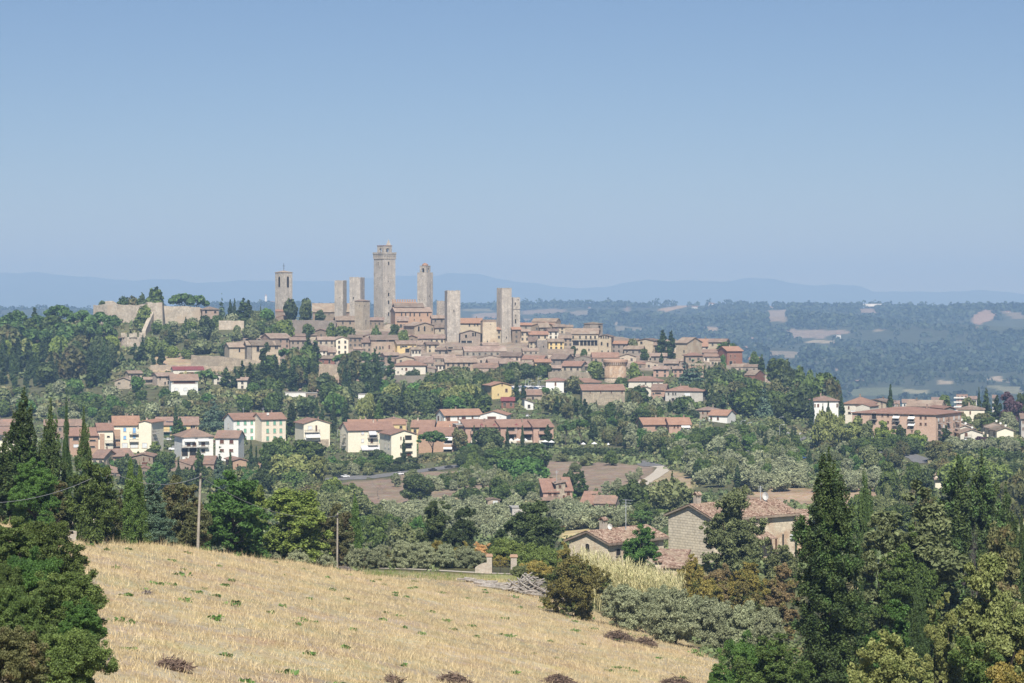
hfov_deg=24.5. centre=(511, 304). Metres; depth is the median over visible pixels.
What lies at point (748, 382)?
oak tree
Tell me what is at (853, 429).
broadleaf tree
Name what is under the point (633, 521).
broadleaf tree
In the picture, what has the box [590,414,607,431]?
broadleaf tree
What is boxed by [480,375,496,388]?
oak tree
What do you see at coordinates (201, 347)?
shrub
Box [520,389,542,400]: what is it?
barn
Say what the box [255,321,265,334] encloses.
oak tree
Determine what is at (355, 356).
oak tree
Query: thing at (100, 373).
cypress tree
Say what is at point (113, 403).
broadleaf tree
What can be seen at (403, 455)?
cypress tree
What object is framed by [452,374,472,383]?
broadleaf tree
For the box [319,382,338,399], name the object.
oak tree
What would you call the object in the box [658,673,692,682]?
brush pile
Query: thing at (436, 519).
holm oak
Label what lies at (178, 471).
cypress tree
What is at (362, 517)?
oak tree
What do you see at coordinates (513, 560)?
gate pillar
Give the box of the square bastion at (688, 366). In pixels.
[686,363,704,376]
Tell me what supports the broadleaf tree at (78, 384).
on the ground at (598, 473)
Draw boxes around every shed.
[284,392,306,396]
[306,392,316,396]
[358,393,365,399]
[485,497,500,504]
[500,397,514,407]
[509,505,522,516]
[521,398,534,409]
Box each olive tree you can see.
[10,394,20,403]
[28,395,36,402]
[35,406,47,416]
[52,379,66,393]
[68,411,79,418]
[101,391,117,406]
[102,385,121,398]
[145,402,159,416]
[153,319,162,325]
[165,398,182,408]
[168,321,178,330]
[185,328,194,336]
[223,313,238,320]
[340,544,359,568]
[347,461,360,472]
[350,465,359,474]
[356,542,377,569]
[371,544,390,567]
[374,503,397,510]
[379,499,399,507]
[384,506,400,515]
[388,538,418,568]
[391,474,402,486]
[394,510,410,522]
[399,498,421,508]
[400,502,415,511]
[408,509,423,517]
[410,506,422,512]
[412,541,439,567]
[421,499,429,504]
[431,476,444,490]
[433,543,458,567]
[436,497,445,505]
[440,494,456,500]
[442,510,453,528]
[445,500,461,509]
[449,479,457,490]
[449,508,470,529]
[451,504,464,510]
[454,546,481,568]
[458,499,467,504]
[464,501,482,513]
[468,506,481,515]
[469,495,487,505]
[470,470,481,484]
[470,500,483,513]
[473,551,486,566]
[476,523,491,535]
[480,476,489,485]
[482,503,510,516]
[482,521,509,538]
[483,507,510,518]
[485,470,493,480]
[504,497,519,506]
[510,488,521,499]
[514,498,526,504]
[523,491,542,501]
[530,473,542,484]
[546,497,565,516]
[548,386,562,396]
[550,505,564,515]
[550,510,567,526]
[561,496,573,503]
[563,503,585,512]
[565,512,583,529]
[566,499,578,503]
[569,509,580,515]
[578,508,598,527]
[579,500,591,508]
[584,402,599,416]
[587,505,614,528]
[600,481,609,494]
[600,579,616,616]
[601,583,656,630]
[610,482,615,492]
[612,398,623,415]
[613,506,632,525]
[613,510,629,527]
[614,478,622,488]
[623,401,635,417]
[624,431,638,447]
[625,423,636,434]
[625,471,639,480]
[631,402,638,416]
[635,467,642,478]
[640,587,701,644]
[644,584,667,618]
[649,396,665,409]
[651,512,667,529]
[656,427,667,435]
[667,438,691,449]
[679,427,691,435]
[681,447,703,462]
[684,457,696,475]
[685,402,695,410]
[689,594,707,623]
[691,467,710,484]
[692,597,733,650]
[703,465,726,487]
[705,436,726,453]
[707,450,719,457]
[719,451,732,457]
[721,449,733,455]
[721,452,740,463]
[722,427,741,443]
[722,600,732,607]
[724,600,764,653]
[731,454,748,463]
[733,461,754,483]
[740,465,755,485]
[746,466,769,487]
[750,449,767,456]
[750,471,769,491]
[750,606,785,658]
[751,438,764,446]
[754,455,763,462]
[755,460,765,466]
[762,428,775,437]
[766,430,777,439]
[766,472,772,488]
[770,459,781,466]
[771,464,780,469]
[771,468,785,483]
[771,470,793,491]
[778,454,795,466]
[780,444,784,455]
[780,465,791,472]
[783,459,797,465]
[785,447,798,453]
[789,460,807,472]
[790,467,809,487]
[799,460,810,473]
[835,441,848,452]
[840,467,847,476]
[841,458,854,470]
[843,472,861,491]
[856,466,867,474]
[859,472,876,490]
[866,465,881,473]
[873,474,879,491]
[944,435,959,441]
[950,439,963,450]
[963,438,972,447]
[967,440,983,450]
[984,439,996,449]
[999,439,1013,452]
[1001,413,1017,429]
[1010,439,1020,450]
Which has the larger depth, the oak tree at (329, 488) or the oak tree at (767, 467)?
the oak tree at (767, 467)
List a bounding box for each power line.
[0,477,93,502]
[112,472,197,484]
[202,477,333,516]
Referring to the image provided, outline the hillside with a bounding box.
[0,306,1023,401]
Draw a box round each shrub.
[0,388,12,404]
[12,387,28,397]
[45,383,54,392]
[65,386,75,395]
[78,392,91,400]
[79,401,95,415]
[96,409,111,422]
[117,295,128,304]
[121,393,137,404]
[132,400,140,406]
[134,304,151,329]
[135,390,146,399]
[137,404,145,415]
[142,411,154,419]
[143,532,153,542]
[145,336,157,354]
[149,441,160,452]
[154,340,168,355]
[159,329,165,337]
[160,324,170,329]
[164,391,182,405]
[166,346,180,357]
[167,469,171,483]
[171,330,181,342]
[180,349,193,358]
[181,322,196,335]
[187,389,199,402]
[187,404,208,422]
[188,340,217,353]
[207,469,213,477]
[210,329,219,341]
[212,315,223,326]
[232,325,240,332]
[241,323,258,337]
[260,489,271,510]
[262,384,279,389]
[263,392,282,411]
[269,551,281,560]
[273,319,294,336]
[280,468,307,487]
[286,548,312,563]
[299,470,311,477]
[302,323,314,337]
[303,476,317,483]
[313,550,336,567]
[317,492,344,516]
[324,459,334,474]
[326,322,334,336]
[331,463,347,475]
[333,325,355,337]
[335,488,360,498]
[344,482,367,497]
[362,462,374,475]
[371,325,381,334]
[372,504,387,517]
[380,513,404,526]
[383,520,402,544]
[388,324,399,334]
[398,329,408,339]
[402,387,416,398]
[404,469,423,477]
[422,452,436,459]
[431,540,442,551]
[443,476,454,489]
[445,471,452,477]
[451,473,459,481]
[454,540,468,566]
[457,475,468,487]
[458,465,469,470]
[459,391,472,405]
[462,469,471,482]
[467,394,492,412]
[468,477,476,486]
[472,515,489,531]
[474,463,481,469]
[474,541,490,554]
[481,442,497,450]
[482,464,493,469]
[485,528,508,549]
[486,537,524,552]
[487,519,496,523]
[490,538,526,564]
[492,514,505,521]
[492,555,508,567]
[509,564,528,577]
[516,472,538,484]
[517,542,562,577]
[519,560,553,576]
[554,453,569,461]
[555,541,570,566]
[569,462,581,471]
[578,452,596,465]
[580,349,587,355]
[615,377,628,386]
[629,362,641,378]
[640,349,649,359]
[676,553,705,597]
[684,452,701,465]
[686,577,726,603]
[699,430,712,443]
[702,562,731,601]
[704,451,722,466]
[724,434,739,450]
[725,562,768,599]
[738,425,749,436]
[743,562,770,604]
[761,562,799,644]
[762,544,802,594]
[763,549,774,588]
[821,448,832,461]
[831,450,843,465]
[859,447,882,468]
[873,493,884,530]
[882,483,891,507]
[896,483,908,505]
[936,453,979,486]
[961,416,973,424]
[972,456,1013,496]
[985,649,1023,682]
[996,436,1005,442]
[999,412,1017,424]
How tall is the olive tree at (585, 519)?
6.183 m
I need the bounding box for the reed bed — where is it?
[571,546,685,612]
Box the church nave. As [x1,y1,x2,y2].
[312,303,348,319]
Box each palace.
[390,299,432,324]
[571,327,599,353]
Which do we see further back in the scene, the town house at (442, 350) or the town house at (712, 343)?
the town house at (712, 343)
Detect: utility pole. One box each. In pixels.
[196,473,201,548]
[336,513,338,567]
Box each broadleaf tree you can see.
[0,340,11,366]
[5,457,61,527]
[5,546,68,615]
[16,338,31,367]
[16,399,37,412]
[32,342,46,362]
[48,334,69,354]
[51,596,107,642]
[66,378,84,393]
[67,402,78,411]
[70,394,78,402]
[85,394,102,400]
[88,407,96,417]
[105,333,120,350]
[106,394,119,406]
[108,400,127,412]
[124,405,138,415]
[130,375,145,391]
[145,462,167,490]
[157,388,170,397]
[174,405,187,416]
[195,329,209,337]
[195,337,206,341]
[196,470,272,559]
[200,393,213,401]
[215,404,230,419]
[230,329,243,340]
[234,469,247,519]
[241,470,256,480]
[242,484,267,549]
[244,328,260,339]
[246,382,259,391]
[246,392,255,407]
[247,317,263,323]
[250,310,260,318]
[255,487,333,564]
[260,308,274,321]
[265,320,275,326]
[269,453,314,479]
[269,481,293,493]
[292,394,305,409]
[294,480,309,490]
[304,489,330,510]
[305,454,328,481]
[318,476,345,490]
[321,392,345,413]
[328,456,336,462]
[335,495,374,520]
[336,388,352,407]
[350,381,364,395]
[354,397,369,418]
[364,393,374,418]
[378,379,388,387]
[378,453,393,464]
[380,384,388,393]
[382,382,400,395]
[385,523,423,555]
[405,516,425,525]
[407,382,420,390]
[409,515,424,531]
[418,381,436,390]
[429,387,444,408]
[438,390,460,407]
[442,395,466,408]
[448,366,462,373]
[449,385,470,394]
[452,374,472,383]
[460,443,471,449]
[462,370,474,383]
[464,383,480,395]
[492,469,512,481]
[497,456,550,481]
[512,368,521,380]
[541,387,550,393]
[587,360,603,379]
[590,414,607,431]
[600,426,614,434]
[606,415,617,426]
[617,417,630,426]
[621,522,661,576]
[626,510,640,524]
[628,338,637,345]
[636,428,645,446]
[637,431,646,450]
[642,431,660,452]
[645,478,695,510]
[665,437,672,450]
[675,431,688,438]
[695,360,706,375]
[699,484,770,576]
[703,376,721,387]
[707,381,729,398]
[707,663,729,682]
[711,629,782,682]
[720,354,725,366]
[721,457,738,476]
[741,432,757,450]
[748,426,761,438]
[765,417,786,436]
[765,448,778,456]
[766,442,780,456]
[785,441,799,452]
[797,446,806,456]
[811,410,846,444]
[812,452,821,463]
[813,462,819,472]
[818,443,829,452]
[841,445,852,452]
[844,415,862,444]
[846,628,933,682]
[848,455,863,469]
[855,478,971,680]
[855,514,916,677]
[859,420,873,439]
[860,444,876,454]
[860,599,913,682]
[874,420,895,438]
[881,448,894,455]
[888,498,898,506]
[906,430,927,449]
[916,592,960,682]
[926,457,948,468]
[940,485,968,502]
[952,551,1023,682]
[961,397,975,406]
[971,418,980,430]
[987,456,1008,465]
[1010,458,1023,464]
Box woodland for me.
[0,297,1023,411]
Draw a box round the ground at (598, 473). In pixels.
[0,323,1023,682]
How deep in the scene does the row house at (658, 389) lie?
1265.27 m
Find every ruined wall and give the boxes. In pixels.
[105,301,116,304]
[219,320,243,329]
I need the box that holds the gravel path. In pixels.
[383,568,512,574]
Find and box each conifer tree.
[0,356,7,384]
[0,431,27,524]
[4,387,53,520]
[9,336,24,365]
[22,338,30,364]
[31,307,36,317]
[34,442,74,530]
[36,397,68,526]
[71,327,79,338]
[72,406,92,530]
[85,362,96,387]
[127,343,139,364]
[136,341,148,364]
[164,328,177,345]
[193,448,208,490]
[219,366,232,388]
[230,366,239,387]
[236,297,250,319]
[239,360,244,376]
[243,300,253,319]
[245,362,254,382]
[255,357,272,375]
[256,342,269,369]
[261,456,270,474]
[278,359,283,380]
[280,359,290,387]
[286,400,296,434]
[289,361,298,391]
[302,359,313,387]
[304,336,317,365]
[312,340,321,366]
[340,399,349,421]
[358,363,371,393]
[370,361,383,390]
[371,348,376,364]
[385,355,395,379]
[541,424,555,448]
[553,396,559,415]
[572,397,580,416]
[572,470,588,497]
[578,397,582,410]
[582,399,588,410]
[585,405,593,423]
[600,409,610,419]
[616,410,627,421]
[630,384,652,402]
[630,409,642,424]
[655,330,666,352]
[664,330,675,358]
[667,400,673,412]
[677,398,684,413]
[705,378,710,394]
[705,387,713,406]
[716,393,727,409]
[734,388,742,414]
[789,444,879,682]
[849,448,856,456]
[934,455,987,669]
[939,425,951,441]
[965,447,1000,597]
[977,482,1019,598]
[981,387,991,415]
[991,395,1002,419]
[996,454,1003,465]
[1014,505,1023,602]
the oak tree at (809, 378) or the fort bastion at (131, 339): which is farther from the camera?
the fort bastion at (131, 339)
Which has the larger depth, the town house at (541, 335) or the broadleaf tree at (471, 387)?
the town house at (541, 335)
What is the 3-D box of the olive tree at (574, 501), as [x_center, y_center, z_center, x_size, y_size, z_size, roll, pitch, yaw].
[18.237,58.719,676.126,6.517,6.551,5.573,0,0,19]
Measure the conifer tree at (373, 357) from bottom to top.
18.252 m
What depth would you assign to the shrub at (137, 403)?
1187.91 m
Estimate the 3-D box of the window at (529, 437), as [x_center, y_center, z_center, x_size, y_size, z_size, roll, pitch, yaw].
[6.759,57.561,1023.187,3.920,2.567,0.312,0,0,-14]
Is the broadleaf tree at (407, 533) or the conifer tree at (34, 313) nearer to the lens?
the broadleaf tree at (407, 533)
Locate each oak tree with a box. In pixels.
[0,323,21,346]
[0,399,9,417]
[0,515,41,590]
[0,563,29,626]
[0,585,52,636]
[0,625,50,682]
[7,405,13,415]
[8,519,98,593]
[22,318,38,343]
[25,570,109,634]
[28,626,119,682]
[38,314,63,340]
[43,480,73,535]
[45,351,61,377]
[57,406,69,418]
[58,345,86,377]
[64,460,122,544]
[67,334,91,360]
[71,397,82,410]
[90,396,105,410]
[108,489,138,544]
[112,405,124,415]
[127,295,136,304]
[145,286,164,305]
[151,322,161,332]
[155,451,175,472]
[160,395,165,404]
[160,474,212,548]
[162,406,174,416]
[163,327,174,337]
[181,399,191,408]
[183,339,195,349]
[187,332,197,339]
[192,400,203,405]
[205,477,221,491]
[207,398,218,406]
[223,469,241,487]
[235,393,250,408]
[237,398,252,412]
[239,318,246,326]
[250,388,273,409]
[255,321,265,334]
[258,437,293,458]
[259,441,280,465]
[260,376,283,390]
[264,324,275,332]
[265,354,278,369]
[265,400,278,411]
[285,348,309,368]
[290,354,308,386]
[290,439,326,462]
[291,365,305,386]
[297,484,319,494]
[300,345,316,365]
[307,372,317,391]
[312,481,322,487]
[318,503,354,566]
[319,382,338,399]
[320,484,347,492]
[328,385,347,394]
[330,375,337,383]
[335,459,346,469]
[339,364,354,384]
[340,353,348,362]
[349,351,362,375]
[349,515,367,523]
[354,458,362,468]
[358,515,387,548]
[364,456,375,460]
[371,457,385,471]
[417,400,436,414]
[423,375,432,381]
[432,371,449,379]
[433,377,446,383]
[436,381,457,390]
[437,454,446,459]
[442,368,455,375]
[452,427,467,449]
[453,376,469,385]
[464,452,480,464]
[468,444,480,452]
[472,372,485,383]
[478,460,488,466]
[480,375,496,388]
[481,447,504,463]
[485,369,497,377]
[487,443,552,466]
[488,476,507,492]
[490,486,511,502]
[491,482,515,495]
[493,372,504,381]
[502,368,514,382]
[513,480,535,499]
[536,366,546,379]
[540,393,564,412]
[559,402,574,419]
[563,396,569,402]
[564,376,583,392]
[588,411,601,421]
[599,426,616,443]
[603,450,617,465]
[604,402,616,416]
[613,433,622,445]
[616,421,630,433]
[625,392,643,404]
[627,390,641,397]
[635,503,650,520]
[636,407,649,416]
[638,402,648,408]
[645,404,657,416]
[656,406,664,416]
[656,509,668,515]
[658,432,668,437]
[658,436,665,450]
[661,449,672,460]
[662,438,676,450]
[668,445,683,463]
[672,396,699,410]
[685,433,705,448]
[685,443,703,453]
[688,427,700,431]
[696,457,711,470]
[708,378,728,386]
[712,362,727,371]
[712,426,721,436]
[716,341,736,348]
[719,423,734,436]
[727,381,747,393]
[728,386,755,409]
[730,373,743,380]
[733,632,816,682]
[734,391,759,416]
[735,450,747,457]
[736,424,750,429]
[740,378,750,385]
[746,455,753,460]
[748,378,761,394]
[748,443,766,453]
[749,351,759,363]
[757,445,772,454]
[759,425,770,437]
[760,390,782,410]
[761,463,771,471]
[765,357,784,382]
[765,378,783,390]
[767,385,780,390]
[772,390,784,398]
[774,435,785,441]
[778,437,789,452]
[781,387,792,394]
[785,450,802,462]
[792,365,804,384]
[792,435,801,446]
[800,444,808,452]
[802,369,814,386]
[813,372,839,396]
[820,440,834,446]
[821,377,841,407]
[832,460,840,468]
[845,494,873,526]
[856,436,895,451]
[859,441,873,453]
[867,523,944,671]
[873,504,914,532]
[874,461,899,498]
[882,450,898,460]
[886,433,901,443]
[888,453,904,467]
[893,440,910,454]
[895,462,925,500]
[898,489,916,505]
[910,494,939,506]
[925,440,953,460]
[930,457,949,476]
[936,452,956,458]
[939,394,951,406]
[947,634,1005,682]
[973,413,990,420]
[973,520,1023,648]
[978,446,1005,460]
[979,417,996,427]
[998,465,1023,523]
[1013,438,1023,446]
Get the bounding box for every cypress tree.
[0,335,8,371]
[9,350,17,387]
[15,343,22,373]
[23,360,30,386]
[28,345,33,378]
[32,352,37,385]
[37,337,48,365]
[47,351,54,382]
[54,358,58,382]
[58,340,62,359]
[61,391,72,529]
[85,346,91,374]
[92,361,98,386]
[93,343,97,367]
[97,359,103,384]
[101,340,109,379]
[106,343,110,376]
[118,352,125,364]
[119,455,141,544]
[136,463,148,544]
[151,347,155,364]
[156,347,165,364]
[171,402,178,431]
[171,417,186,437]
[175,458,181,483]
[227,299,232,315]
[228,452,232,468]
[232,298,235,314]
[246,440,254,467]
[253,446,259,467]
[259,357,265,376]
[273,357,279,380]
[308,402,312,417]
[313,357,317,374]
[314,397,319,418]
[319,405,324,420]
[330,395,337,433]
[341,363,348,388]
[346,493,364,548]
[347,366,352,388]
[348,385,354,407]
[365,360,369,382]
[373,375,378,391]
[373,404,382,418]
[374,400,383,416]
[376,353,382,377]
[397,392,406,416]
[401,437,406,462]
[472,425,476,443]
[473,387,478,398]
[504,428,509,447]
[505,427,509,448]
[513,378,520,402]
[520,383,526,399]
[521,428,524,445]
[587,423,594,439]
[593,422,598,436]
[621,431,626,448]
[627,391,631,403]
[638,435,643,450]
[648,440,653,453]
[659,352,663,362]
[690,460,698,476]
[703,432,707,450]
[733,464,740,487]
[758,354,764,372]
[763,434,767,445]
[806,448,812,464]
[807,394,814,426]
[838,394,844,420]
[841,444,845,456]
[854,468,877,641]
[858,499,876,638]
[886,384,892,407]
[905,561,932,682]
[961,521,977,595]
[976,392,980,406]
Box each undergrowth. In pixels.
[0,317,843,415]
[3,403,1023,621]
[349,561,861,682]
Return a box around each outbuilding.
[652,548,690,575]
[661,556,697,577]
[796,509,808,549]
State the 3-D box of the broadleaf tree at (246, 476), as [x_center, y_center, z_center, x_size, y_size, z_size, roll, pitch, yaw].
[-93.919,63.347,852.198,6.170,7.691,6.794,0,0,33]
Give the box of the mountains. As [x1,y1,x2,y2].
[0,272,1023,308]
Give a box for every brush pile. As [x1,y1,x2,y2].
[142,588,153,594]
[155,653,197,673]
[338,564,353,571]
[380,672,407,682]
[431,671,471,682]
[541,672,576,682]
[603,627,636,642]
[634,634,658,647]
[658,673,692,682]
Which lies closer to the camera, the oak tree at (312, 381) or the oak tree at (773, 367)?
the oak tree at (312, 381)
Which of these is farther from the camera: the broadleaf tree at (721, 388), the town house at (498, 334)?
the town house at (498, 334)
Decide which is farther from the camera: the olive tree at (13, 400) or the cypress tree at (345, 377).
the cypress tree at (345, 377)
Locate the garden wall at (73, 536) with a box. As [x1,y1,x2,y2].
[68,530,123,542]
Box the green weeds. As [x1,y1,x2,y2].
[86,543,705,682]
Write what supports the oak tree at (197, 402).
on the ground at (598, 473)
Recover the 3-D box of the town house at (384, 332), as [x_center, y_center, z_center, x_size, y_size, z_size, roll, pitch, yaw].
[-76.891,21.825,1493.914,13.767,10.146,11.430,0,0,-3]
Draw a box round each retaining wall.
[150,365,233,370]
[191,355,257,365]
[319,364,338,376]
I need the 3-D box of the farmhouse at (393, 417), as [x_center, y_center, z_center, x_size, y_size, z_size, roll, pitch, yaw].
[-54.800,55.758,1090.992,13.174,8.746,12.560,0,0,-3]
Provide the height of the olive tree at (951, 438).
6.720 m
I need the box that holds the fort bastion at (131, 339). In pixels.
[121,333,144,347]
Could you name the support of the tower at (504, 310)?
on the ground at (598, 473)
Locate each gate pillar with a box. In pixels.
[475,554,492,573]
[510,554,517,569]
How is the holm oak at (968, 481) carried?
on the ground at (598, 473)
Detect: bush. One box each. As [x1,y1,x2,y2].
[538,553,612,619]
[639,479,647,486]
[729,580,765,612]
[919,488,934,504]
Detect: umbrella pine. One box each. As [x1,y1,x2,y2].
[0,315,12,322]
[0,319,25,331]
[7,310,26,321]
[22,327,51,343]
[31,315,44,325]
[43,304,73,317]
[50,322,75,334]
[50,330,73,339]
[66,310,90,322]
[76,319,103,338]
[84,312,110,325]
[94,324,117,336]
[103,315,120,329]
[168,293,195,305]
[185,295,209,306]
[194,370,217,388]
[278,347,298,357]
[332,353,343,361]
[361,351,376,360]
[416,430,448,452]
[557,420,571,444]
[571,419,589,444]
[630,510,653,522]
[673,414,692,417]
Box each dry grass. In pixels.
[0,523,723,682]
[1,515,374,579]
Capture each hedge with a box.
[386,462,419,471]
[561,447,639,455]
[951,450,1023,454]
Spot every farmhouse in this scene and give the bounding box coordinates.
[92,447,115,464]
[110,465,120,475]
[111,448,134,460]
[131,451,156,464]
[140,465,149,473]
[170,457,192,470]
[187,456,218,471]
[224,456,248,469]
[385,416,407,429]
[538,473,573,502]
[564,500,668,570]
[580,491,619,506]
[663,486,799,563]
[696,404,718,419]
[933,472,942,488]
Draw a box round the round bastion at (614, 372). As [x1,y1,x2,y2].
[603,359,627,382]
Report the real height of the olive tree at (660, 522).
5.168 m
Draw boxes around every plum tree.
[975,436,986,440]
[999,391,1023,421]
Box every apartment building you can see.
[68,425,98,456]
[94,420,113,448]
[111,413,139,452]
[137,417,164,452]
[155,416,198,435]
[223,410,257,439]
[252,410,286,441]
[338,419,394,451]
[347,417,405,429]
[378,428,418,458]
[410,418,436,443]
[417,425,458,452]
[436,419,458,426]
[954,394,967,410]
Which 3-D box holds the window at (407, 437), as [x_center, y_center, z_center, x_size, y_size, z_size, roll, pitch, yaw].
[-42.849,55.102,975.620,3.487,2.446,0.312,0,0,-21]
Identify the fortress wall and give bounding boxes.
[93,304,143,323]
[142,312,153,335]
[144,302,164,324]
[164,306,201,322]
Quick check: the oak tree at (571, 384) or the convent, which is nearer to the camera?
the convent
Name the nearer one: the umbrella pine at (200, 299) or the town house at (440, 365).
the town house at (440, 365)
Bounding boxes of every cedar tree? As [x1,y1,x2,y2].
[143,467,177,544]
[198,395,224,430]
[212,446,224,491]
[219,293,225,318]
[378,348,386,373]
[677,362,686,383]
[679,359,704,385]
[754,376,772,417]
[821,384,829,396]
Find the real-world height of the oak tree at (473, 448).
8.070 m
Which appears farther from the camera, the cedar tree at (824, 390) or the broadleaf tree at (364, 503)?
the cedar tree at (824, 390)
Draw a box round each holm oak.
[34,361,54,386]
[71,340,86,363]
[89,334,101,367]
[98,338,117,366]
[113,453,138,484]
[136,292,145,304]
[171,469,195,486]
[198,315,214,338]
[218,339,227,356]
[252,467,274,494]
[272,387,283,403]
[283,298,297,319]
[296,395,315,416]
[299,297,312,319]
[315,309,325,319]
[316,372,332,391]
[337,357,357,379]
[358,360,373,371]
[368,449,386,458]
[372,391,395,414]
[384,393,399,412]
[394,456,418,462]
[396,395,414,414]
[400,474,434,499]
[404,369,419,375]
[414,389,439,407]
[415,501,457,546]
[447,505,480,548]
[452,453,467,466]
[457,487,483,500]
[473,427,504,447]
[476,448,486,456]
[482,437,502,448]
[503,500,565,553]
[504,362,519,370]
[520,363,536,378]
[534,363,548,375]
[545,364,552,376]
[563,469,577,487]
[615,479,645,507]
[644,508,659,523]
[687,409,699,419]
[688,382,704,389]
[701,495,706,502]
[704,365,729,378]
[707,372,730,382]
[707,392,727,407]
[713,369,730,380]
[729,369,744,376]
[773,397,791,423]
[779,358,795,383]
[782,382,795,388]
[784,381,814,418]
[848,438,859,453]
[896,425,906,437]
[901,437,923,453]
[919,466,935,493]
[938,455,954,460]
[964,477,978,486]
[1005,449,1022,463]
[1009,463,1022,471]
[1016,393,1023,411]
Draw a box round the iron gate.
[492,560,508,573]
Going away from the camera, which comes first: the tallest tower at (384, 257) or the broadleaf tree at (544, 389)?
the broadleaf tree at (544, 389)
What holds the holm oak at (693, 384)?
on the ground at (598, 473)
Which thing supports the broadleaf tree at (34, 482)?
on the ground at (598, 473)
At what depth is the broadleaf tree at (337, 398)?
1154.80 m
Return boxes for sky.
[0,0,1023,293]
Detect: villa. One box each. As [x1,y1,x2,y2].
[172,427,214,459]
[213,430,245,460]
[293,417,331,446]
[435,407,481,422]
[479,409,511,418]
[545,377,566,392]
[579,376,602,383]
[627,374,663,387]
[664,383,706,401]
[707,409,736,422]
[808,393,839,422]
[844,394,878,422]
[856,403,879,410]
[957,402,984,420]
[1018,413,1023,437]
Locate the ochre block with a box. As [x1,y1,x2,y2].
[850,403,963,440]
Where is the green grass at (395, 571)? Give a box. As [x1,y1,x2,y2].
[358,568,545,581]
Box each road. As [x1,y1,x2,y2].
[325,475,366,479]
[364,465,458,477]
[605,466,669,494]
[638,460,664,465]
[879,451,928,462]
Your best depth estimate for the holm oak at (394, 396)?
1173.59 m
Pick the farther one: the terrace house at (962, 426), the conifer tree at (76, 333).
the conifer tree at (76, 333)
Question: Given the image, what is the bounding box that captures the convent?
[579,384,625,404]
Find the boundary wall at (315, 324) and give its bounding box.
[290,320,335,332]
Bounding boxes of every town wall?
[394,375,425,382]
[548,371,589,378]
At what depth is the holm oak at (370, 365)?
1316.11 m
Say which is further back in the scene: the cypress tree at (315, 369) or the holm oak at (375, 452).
the cypress tree at (315, 369)
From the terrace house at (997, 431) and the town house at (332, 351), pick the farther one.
the town house at (332, 351)
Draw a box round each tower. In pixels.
[274,270,292,314]
[335,280,346,315]
[349,277,364,315]
[355,299,369,330]
[373,239,396,323]
[417,263,432,314]
[437,301,444,314]
[445,290,459,341]
[480,320,496,341]
[497,288,511,342]
[512,297,519,326]
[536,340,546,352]
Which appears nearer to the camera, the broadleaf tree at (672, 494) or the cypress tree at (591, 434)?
the broadleaf tree at (672, 494)
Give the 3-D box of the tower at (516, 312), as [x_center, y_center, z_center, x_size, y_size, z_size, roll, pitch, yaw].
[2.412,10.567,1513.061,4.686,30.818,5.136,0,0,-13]
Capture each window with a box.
[122,443,127,447]
[130,443,137,447]
[172,381,197,383]
[181,446,187,456]
[189,446,196,455]
[278,276,280,286]
[405,435,411,439]
[405,444,411,448]
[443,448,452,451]
[523,427,531,430]
[524,435,531,439]
[572,341,579,345]
[585,543,589,550]
[615,548,621,555]
[871,412,876,419]
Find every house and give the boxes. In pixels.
[0,419,15,426]
[0,426,14,451]
[43,419,81,438]
[114,376,131,388]
[124,369,142,377]
[143,377,151,383]
[151,371,173,385]
[168,374,198,394]
[170,366,204,373]
[200,306,219,318]
[212,373,221,383]
[223,341,244,358]
[236,375,249,388]
[243,341,275,359]
[248,338,280,361]
[260,332,289,348]
[275,309,283,317]
[276,315,287,320]
[288,337,305,349]
[292,333,305,336]
[305,333,316,339]
[315,329,325,336]
[315,335,335,346]
[318,345,327,354]
[319,355,334,363]
[327,347,336,354]
[333,314,354,328]
[335,335,348,354]
[347,333,362,349]
[353,347,363,350]
[361,337,370,351]
[369,335,398,352]
[370,316,384,328]
[380,331,399,334]
[381,351,399,362]
[384,323,392,328]
[394,340,416,352]
[394,355,415,363]
[394,358,426,374]
[396,316,408,328]
[402,322,433,335]
[407,334,417,341]
[409,347,421,355]
[414,356,433,360]
[417,340,428,347]
[418,334,444,342]
[418,358,435,365]
[423,340,439,351]
[426,366,437,372]
[430,314,444,324]
[430,353,455,361]
[433,324,444,333]
[434,360,444,370]
[436,345,446,353]
[443,356,477,369]
[445,346,462,353]
[452,350,462,355]
[452,423,463,429]
[456,356,476,357]
[459,419,484,442]
[460,316,482,331]
[460,330,480,343]
[462,346,506,355]
[473,361,499,370]
[474,354,502,362]
[480,341,499,345]
[480,418,499,431]
[482,381,513,398]
[485,358,512,362]
[494,419,518,442]
[497,327,500,341]
[498,360,515,365]
[499,350,522,361]
[511,325,521,342]
[513,418,531,442]
[520,323,531,330]
[521,327,530,341]
[521,348,538,353]
[521,354,547,363]
[527,337,537,347]
[527,419,554,442]
[528,331,548,339]
[531,318,560,324]
[531,321,552,330]
[532,357,551,365]
[538,323,549,330]
[545,329,559,338]
[546,339,564,348]
[548,349,573,357]
[549,354,574,364]
[551,365,561,371]
[552,323,565,333]
[558,335,571,345]
[561,361,586,371]
[565,323,573,331]
[575,354,591,361]
[583,322,602,334]
[590,352,619,361]
[598,334,614,351]
[612,341,628,352]
[617,352,637,362]
[623,346,644,355]
[634,361,645,367]
[635,415,666,431]
[636,338,658,352]
[640,385,650,396]
[641,359,657,367]
[650,353,666,360]
[650,382,668,399]
[652,342,667,355]
[652,366,669,376]
[663,360,679,367]
[665,415,691,433]
[671,366,683,376]
[675,337,703,358]
[683,350,704,372]
[699,337,708,348]
[702,349,717,354]
[703,353,718,361]
[707,339,729,348]
[709,358,720,364]
[716,345,743,364]
[731,362,743,369]
[743,362,758,370]
[744,370,765,381]
[872,397,895,408]
[902,399,915,406]
[906,398,944,407]
[928,404,956,410]
[954,426,984,439]
[960,422,975,429]
[968,396,976,404]
[979,420,1003,434]
[983,422,1010,437]
[988,424,1014,437]
[992,395,996,411]
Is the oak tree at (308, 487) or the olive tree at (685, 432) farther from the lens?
the olive tree at (685, 432)

